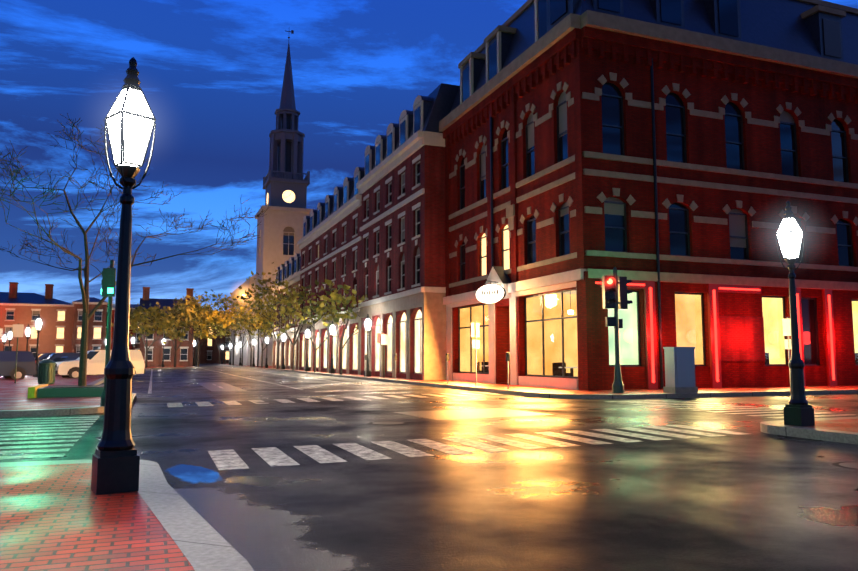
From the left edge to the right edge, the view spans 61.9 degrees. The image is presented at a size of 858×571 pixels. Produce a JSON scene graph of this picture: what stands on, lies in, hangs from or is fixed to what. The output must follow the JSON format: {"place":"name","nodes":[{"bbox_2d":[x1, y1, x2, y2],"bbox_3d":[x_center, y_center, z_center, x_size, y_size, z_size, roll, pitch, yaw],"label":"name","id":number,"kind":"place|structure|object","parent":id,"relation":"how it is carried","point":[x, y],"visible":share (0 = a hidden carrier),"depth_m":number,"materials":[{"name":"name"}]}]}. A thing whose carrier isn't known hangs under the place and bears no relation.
{"place":"outdoors","nodes":[
{"label":"outdoors","id":0,"kind":"place"},
{"bbox_2d":[0,328,2,339],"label":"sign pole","id":1,"kind":"object","parent":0,"point":[1,331],"visible":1,"depth_m":38.19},
{"bbox_2d":[0,282,73,356],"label":"building","id":2,"kind":"structure","parent":0,"point":[56,317],"depth_m":99.40,"materials":[{"name":"brick"}]},
{"bbox_2d":[0,459,84,462],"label":"crosswalk line","id":3,"kind":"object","parent":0,"point":[32,461],"depth_m":9.15,"materials":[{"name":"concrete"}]},
{"bbox_2d":[72,297,107,352],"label":"building","id":4,"kind":"structure","parent":0,"point":[97,327],"depth_m":99.69,"materials":[{"name":"brick"}]},
{"bbox_2d":[0,366,196,417],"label":"pavement","id":5,"kind":"structure","parent":0,"point":[15,401],"depth_m":19.44,"materials":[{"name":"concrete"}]},
{"bbox_2d":[2,332,5,350],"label":"lamp post","id":6,"kind":"object","parent":5,"relation":"on","point":[3,341],"depth_m":78.19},
{"bbox_2d":[8,328,11,350],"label":"lamp post","id":7,"kind":"object","parent":5,"relation":"on","point":[9,339],"depth_m":67.91,"materials":[{"name":"white glass"}]},
{"bbox_2d":[12,323,23,382],"bbox_3d":[-19.345,3.175,33.538,0.450,2.800,0.076,5,-8,-41],"label":"sign pole","id":8,"kind":"object","parent":5,"relation":"on","point":[18,329],"visible":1,"depth_m":33.57,"materials":[{"name":"metal"}]},
{"bbox_2d":[0,351,36,378],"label":"dark car","id":9,"kind":"object","parent":5,"relation":"on","point":[26,363],"visible":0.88,"depth_m":40.62,"materials":[{"name":"metal"}]},
{"bbox_2d":[25,324,30,350],"bbox_3d":[-33.281,5.173,59.196,0.432,4.011,0.432,2,-6,-21],"label":"lamp post","id":10,"kind":"object","parent":5,"relation":"on","point":[27,337],"depth_m":59.22,"materials":[{"name":"white glass"}]},
{"bbox_2d":[33,314,41,376],"bbox_3d":[-24.840,3.768,45.369,0.432,4.011,0.432,2,-6,-21],"label":"lamp post","id":11,"kind":"object","parent":5,"relation":"on","point":[36,357],"depth_m":45.35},
{"bbox_2d":[34,353,51,360],"bbox_3d":[-32.963,6.710,61.854,4.880,1.771,2.210,5,-7,-39],"label":"dark car","id":12,"kind":"object","parent":5,"relation":"on","point":[42,355],"visible":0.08,"depth_m":60.96,"materials":[{"name":"metal"}]},
{"bbox_2d":[37,360,55,383],"bbox_3d":[-17.332,3.916,32.424,0.720,1.100,0.720,2,-6,-21],"label":"trash can","id":13,"kind":"object","parent":5,"relation":"on","point":[46,371],"visible":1,"depth_m":32.16,"materials":[{"name":"metal"}]},
{"bbox_2d":[38,353,79,362],"bbox_3d":[-27.146,5.824,52.883,4.782,1.720,2.210,5,-7,-39],"label":"dark car","id":14,"kind":"object","parent":5,"relation":"on","point":[52,356],"visible":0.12,"depth_m":52.30,"materials":[{"name":"metal"}]},
{"bbox_2d":[38,357,99,375],"bbox_3d":[-24.421,5.543,48.580,4.683,1.411,2.210,5,-7,-39],"label":"dark car","id":15,"kind":"object","parent":5,"relation":"on","point":[63,359],"visible":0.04,"depth_m":47.94,"materials":[{"name":"metal"}]},
{"bbox_2d":[28,384,135,401],"bbox_3d":[-10.328,3.254,21.304,2.900,0.470,5.800,2,-6,-21],"label":"planter","id":16,"kind":"object","parent":5,"relation":"on","point":[42,391],"visible":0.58,"depth_m":21.58,"materials":[{"name":"concrete"}]},
{"bbox_2d":[0,105,269,385],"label":"bare tree","id":17,"kind":"object","parent":16,"relation":"on","point":[86,317],"visible":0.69,"depth_m":23.20,"materials":[{"name":"plant"}]},
{"bbox_2d":[55,350,144,377],"bbox_3d":[-20.253,4.861,43.905,4.978,1.822,2.210,5,-7,-39],"label":"white suv","id":18,"kind":"object","parent":5,"relation":"on","point":[95,364],"visible":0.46,"depth_m":42.97,"materials":[{"name":"metal"}]},
{"bbox_2d":[100,259,115,405],"bbox_3d":[-7.995,1.143,17.736,0.340,3.650,0.340,2,-6,-21],"label":"traffic signal","id":19,"kind":"object","parent":5,"relation":"on","point":[108,281],"visible":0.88,"depth_m":17.75,"materials":[{"name":"metal"}]},
{"bbox_2d":[112,302,185,367],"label":"tree","id":20,"kind":"object","parent":5,"relation":"on","point":[154,316],"visible":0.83,"depth_m":88.67,"materials":[{"name":"plant"}]},
{"bbox_2d":[161,337,164,366],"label":"lamp post","id":21,"kind":"object","parent":5,"relation":"on","point":[162,364],"depth_m":94.15,"materials":[{"name":"black metal"}]},
{"bbox_2d":[161,298,217,366],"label":"tree","id":22,"kind":"object","parent":5,"relation":"on","point":[188,320],"visible":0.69,"depth_m":93.41,"materials":[{"name":"plant"}]},
{"bbox_2d":[193,340,195,365],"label":"lamp post","id":23,"kind":"object","parent":5,"relation":"on","point":[193,358],"depth_m":104.06,"materials":[{"name":"black metal"}]},
{"bbox_2d":[107,305,134,349],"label":"building","id":24,"kind":"structure","parent":0,"point":[112,328],"depth_m":99.58,"materials":[{"name":"brick"}]},
{"bbox_2d":[112,304,139,350],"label":"building","id":25,"kind":"structure","parent":0,"point":[137,343],"depth_m":127.58,"materials":[{"name":"brick"}]},
{"bbox_2d":[0,459,253,570],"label":"pavement","id":26,"kind":"structure","parent":0,"point":[58,516],"depth_m":4.99,"materials":[{"name":"red brick"}]},
{"bbox_2d":[91,57,155,494],"bbox_3d":[-2.804,-0.172,6.575,0.453,4.011,0.453,2,-6,-21],"label":"lamp post","id":27,"kind":"object","parent":26,"relation":"on","point":[115,462],"depth_m":6.49,"materials":[{"name":"black metal"}]},
{"bbox_2d":[140,287,193,366],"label":"brick building","id":28,"kind":"structure","parent":0,"point":[184,356],"depth_m":100.00,"materials":[{"name":"brick"}]},
{"bbox_2d":[229,30,316,365],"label":"church","id":29,"kind":"structure","parent":0,"point":[280,227],"depth_m":112.14,"materials":[{"name":"stone"}]},
{"bbox_2d":[272,250,300,369],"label":"building","id":30,"kind":"structure","parent":0,"point":[290,274],"depth_m":79.54,"materials":[{"name":"brick"}]},
{"bbox_2d":[297,167,364,374],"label":"building","id":31,"kind":"structure","parent":0,"point":[329,243],"depth_m":58.69,"materials":[{"name":"brick"}]},
{"bbox_2d":[356,83,458,379],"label":"building","id":32,"kind":"structure","parent":0,"point":[400,184],"depth_m":41.47,"materials":[{"name":"brick"}]},
{"bbox_2d":[0,363,857,570],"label":"road","id":33,"kind":"structure","parent":0,"point":[755,499],"depth_m":8.15,"materials":[{"name":"black asphalt"}]},
{"bbox_2d":[166,464,220,483],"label":"puddle water","id":34,"kind":"structure","parent":33,"relation":"on","point":[193,474],"depth_m":8.19,"materials":[{"name":"blue liquid"}]},
{"bbox_2d":[171,294,240,366],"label":"tree","id":35,"kind":"object","parent":33,"relation":"on","point":[193,302],"visible":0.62,"depth_m":98.47,"materials":[{"name":"plant"}]},
{"bbox_2d":[183,291,230,365],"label":"tree","id":36,"kind":"object","parent":33,"relation":"on","point":[202,300],"visible":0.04,"depth_m":112.56,"materials":[{"name":"plant"}]},
{"bbox_2d":[196,303,225,354],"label":"tree","id":37,"kind":"object","parent":33,"relation":"on","point":[216,328],"visible":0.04,"depth_m":127.03,"materials":[{"name":"plant"}]},
{"bbox_2d":[193,313,229,362],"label":"building","id":38,"kind":"structure","parent":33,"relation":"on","point":[209,352],"depth_m":157.76,"materials":[{"name":"brick"}]},
{"bbox_2d":[168,472,365,570],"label":"gutter water","id":39,"kind":"structure","parent":33,"relation":"on","point":[260,538],"depth_m":5.43,"materials":[{"name":"black liquid"}]},
{"bbox_2d":[0,367,854,469],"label":"road markings","id":40,"kind":"object","parent":33,"relation":"on","point":[232,459],"visible":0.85,"depth_m":11.62,"materials":[{"name":"paint"}]},
{"bbox_2d":[198,379,857,469],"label":"puddle","id":41,"kind":"object","parent":33,"relation":"on","point":[465,414],"visible":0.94,"depth_m":17.09,"materials":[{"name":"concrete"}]},
{"bbox_2d":[0,0,857,310],"label":"sky","id":42,"kind":"structure","parent":0,"point":[211,75],"materials":[{"name":"blue"}]},
{"bbox_2d":[216,364,857,398],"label":"pavement","id":43,"kind":"structure","parent":0,"point":[539,392],"depth_m":26.09,"materials":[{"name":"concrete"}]},
{"bbox_2d":[204,317,232,363],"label":"tree","id":44,"kind":"object","parent":43,"relation":"on","point":[227,331],"visible":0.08,"depth_m":133.21,"materials":[{"name":"plant"}]},
{"bbox_2d":[212,328,229,363],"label":"tree","id":45,"kind":"object","parent":43,"relation":"on","point":[219,349],"visible":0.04,"depth_m":144.85,"materials":[{"name":"plant"}]},
{"bbox_2d":[205,289,245,364],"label":"tree","id":46,"kind":"object","parent":43,"relation":"on","point":[225,299],"visible":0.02,"depth_m":119.07,"materials":[{"name":"plant"}]},
{"bbox_2d":[229,342,231,364],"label":"lamp post","id":47,"kind":"object","parent":43,"relation":"on","point":[230,354],"depth_m":127.10,"materials":[{"name":"black metal"}]},
{"bbox_2d":[239,342,241,365],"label":"lamp post","id":48,"kind":"object","parent":43,"relation":"on","point":[240,355],"depth_m":112.21,"materials":[{"name":"black metal"}]},
{"bbox_2d":[212,293,271,365],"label":"tree","id":49,"kind":"object","parent":43,"relation":"on","point":[226,306],"visible":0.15,"depth_m":105.55,"materials":[{"name":"plant"}]},
{"bbox_2d":[214,306,270,366],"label":"tree","id":50,"kind":"object","parent":43,"relation":"on","point":[223,324],"visible":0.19,"depth_m":97.94,"materials":[{"name":"plant"}]},
{"bbox_2d":[241,294,259,366],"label":"sodium lamp","id":51,"kind":"object","parent":43,"relation":"on","point":[258,339],"visible":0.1,"depth_m":93.70,"materials":[{"name":"metal"}]},
{"bbox_2d":[252,339,255,366],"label":"lamp post","id":52,"kind":"object","parent":43,"relation":"on","point":[253,364],"depth_m":97.35,"materials":[{"name":"black metal"}]},
{"bbox_2d":[234,303,275,367],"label":"tree","id":53,"kind":"object","parent":43,"relation":"on","point":[267,328],"visible":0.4,"depth_m":87.93,"materials":[{"name":"plant"}]},
{"bbox_2d":[227,262,296,368],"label":"tree","id":54,"kind":"object","parent":43,"relation":"on","point":[265,281],"visible":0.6,"depth_m":77.26,"materials":[{"name":"plant"}]},
{"bbox_2d":[265,336,268,367],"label":"lamp post","id":55,"kind":"object","parent":43,"relation":"on","point":[266,364],"depth_m":86.19,"materials":[{"name":"black metal"}]},
{"bbox_2d":[250,280,314,369],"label":"tree","id":56,"kind":"object","parent":43,"relation":"on","point":[280,301],"visible":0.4,"depth_m":67.36,"materials":[{"name":"plant"}]},
{"bbox_2d":[281,332,285,368],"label":"lamp post","id":57,"kind":"object","parent":43,"relation":"on","point":[283,365],"depth_m":75.07,"materials":[{"name":"white glass"}]},
{"bbox_2d":[264,286,331,371],"bbox_3d":[-9.572,3.654,59.767,8.168,7.148,7.728,2,-6,-21],"label":"tree","id":58,"kind":"object","parent":43,"relation":"on","point":[317,309],"visible":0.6,"depth_m":59.20,"materials":[{"name":"plant"}]},
{"bbox_2d":[305,327,309,370],"bbox_3d":[-10.795,5.612,63.520,0.432,4.011,0.432,2,-6,-21],"label":"lamp post","id":59,"kind":"object","parent":43,"relation":"on","point":[307,368],"depth_m":63.44,"materials":[{"name":"white glass"}]},
{"bbox_2d":[329,321,335,373],"bbox_3d":[-7.390,4.715,54.696,0.432,4.011,0.432,2,-6,-21],"label":"lamp post","id":60,"kind":"object","parent":43,"relation":"on","point":[331,370],"depth_m":54.61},
{"bbox_2d":[309,279,366,374],"bbox_3d":[-5.044,3.006,51.381,7.117,6.742,5.664,2,-6,-21],"label":"tree","id":61,"kind":"object","parent":43,"relation":"on","point":[337,298],"visible":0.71,"depth_m":50.75,"materials":[{"name":"plant"}]},
{"bbox_2d":[364,314,371,376],"bbox_3d":[-3.915,3.800,45.687,0.432,4.011,0.432,2,-6,-21],"label":"lamp post","id":62,"kind":"object","parent":43,"relation":"on","point":[368,372],"depth_m":45.62,"materials":[{"name":"white glass"}]},
{"bbox_2d":[377,332,383,377],"bbox_3d":[-2.877,4.136,42.509,0.450,2.700,0.072,4,-7,-36],"label":"sign","id":63,"kind":"object","parent":43,"relation":"on","point":[379,337],"visible":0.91,"depth_m":42.52,"materials":[{"name":"metal"}]},
{"bbox_2d":[381,333,387,377],"bbox_3d":[-2.608,4.086,41.520,0.450,2.600,0.079,3,-7,-31],"label":"sign pole","id":64,"kind":"object","parent":43,"relation":"on","point":[384,339],"visible":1,"depth_m":41.55,"materials":[{"name":"metal"}]},
{"bbox_2d":[394,354,396,378],"bbox_3d":[-1.844,4.492,39.632,0.150,1.410,0.150,2,-6,-21],"label":"parking meter","id":65,"kind":"object","parent":43,"relation":"on","point":[395,357],"visible":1,"depth_m":39.62,"materials":[{"name":"metal"}]},
{"bbox_2d":[446,353,448,383],"bbox_3d":[0.844,3.785,32.666,0.150,1.410,0.150,2,-6,-21],"label":"parking meter","id":66,"kind":"object","parent":43,"relation":"on","point":[447,357],"visible":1,"depth_m":32.65,"materials":[{"name":"metal"}]},
{"bbox_2d":[471,322,479,385],"bbox_3d":[1.960,2.863,29.970,0.450,2.700,0.072,4,-7,-36],"label":"sign","id":67,"kind":"object","parent":43,"relation":"on","point":[475,333],"visible":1,"depth_m":29.99,"materials":[{"name":"metal"}]},
{"bbox_2d":[506,352,509,388],"bbox_3d":[2.994,3.219,27.093,0.150,1.410,0.150,2,-6,-21],"label":"parking meter","id":68,"kind":"object","parent":43,"relation":"on","point":[507,356],"visible":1,"depth_m":27.08,"materials":[{"name":"metal"}]},
{"bbox_2d":[602,267,632,392],"bbox_3d":[6.425,1.494,24.411,1.285,4.300,0.592,5,-7,-39],"label":"traffic signal","id":69,"kind":"object","parent":43,"relation":"on","point":[615,291],"visible":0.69,"depth_m":24.27,"materials":[{"name":"metal"}]},
{"bbox_2d":[663,347,697,392],"bbox_3d":[8.574,2.878,24.436,0.950,1.550,0.600,2,-6,-21],"label":"utility cabinet","id":70,"kind":"object","parent":43,"relation":"on","point":[679,369],"visible":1,"depth_m":24.20,"materials":[{"name":"metal"}]},
{"bbox_2d":[782,317,790,374],"bbox_3d":[12.564,2.403,24.949,0.071,2.600,0.450,1,-6,-11],"label":"sign","id":71,"kind":"object","parent":43,"relation":"on","point":[786,326],"visible":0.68,"depth_m":25.00,"materials":[{"name":"metal"}]},
{"bbox_2d":[439,0,857,390],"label":"red building","id":72,"kind":"structure","parent":0,"point":[669,158],"depth_m":29.71,"materials":[{"name":"brick"}]},
{"bbox_2d":[476,280,505,302],"bbox_3d":[2.756,0.314,31.854,1.351,0.992,1.320,-1,-6,7],"label":"oval sign","id":73,"kind":"object","parent":72,"relation":"attached to","point":[491,293],"visible":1,"depth_m":31.61,"materials":[{"name":"plastic"}]},
{"bbox_2d":[760,417,857,444],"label":"pavement","id":74,"kind":"structure","parent":0,"point":[842,430],"depth_m":12.11,"materials":[{"name":"concrete"}]},
{"bbox_2d":[776,201,814,425],"bbox_3d":[6.494,0.453,12.737,0.403,4.011,0.403,2,-6,-21],"label":"lamp post","id":75,"kind":"object","parent":74,"relation":"on","point":[798,409],"depth_m":12.65,"materials":[{"name":"black metal"}]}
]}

